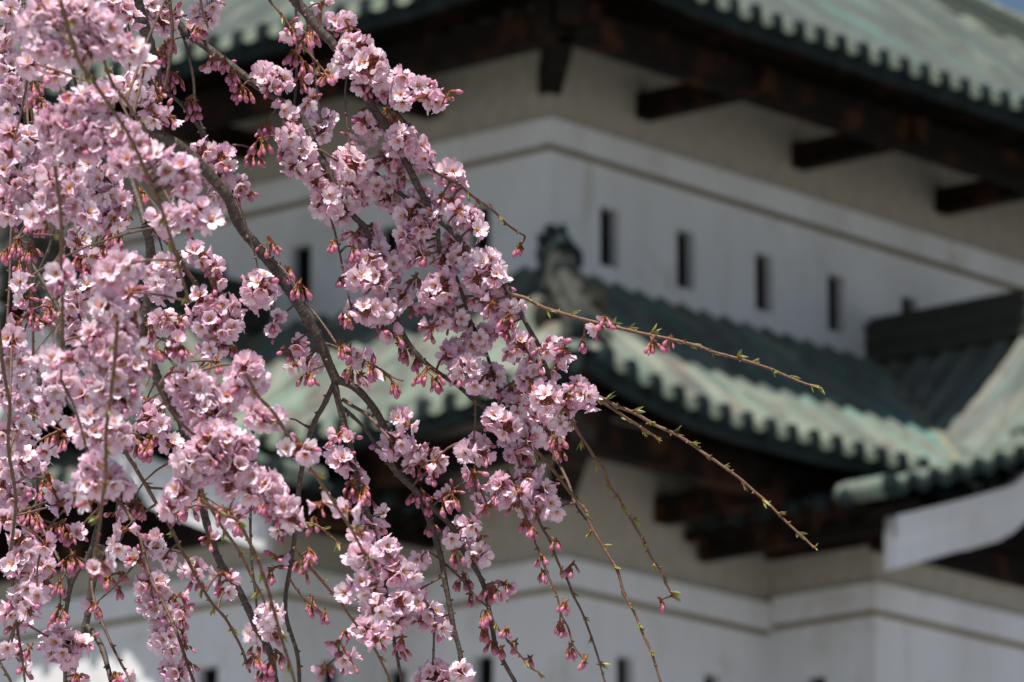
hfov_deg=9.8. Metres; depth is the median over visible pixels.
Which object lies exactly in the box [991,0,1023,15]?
sky
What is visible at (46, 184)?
cherry tree
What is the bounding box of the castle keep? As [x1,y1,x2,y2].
[0,0,1023,681]
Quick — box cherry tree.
[0,0,824,681]
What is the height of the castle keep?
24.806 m

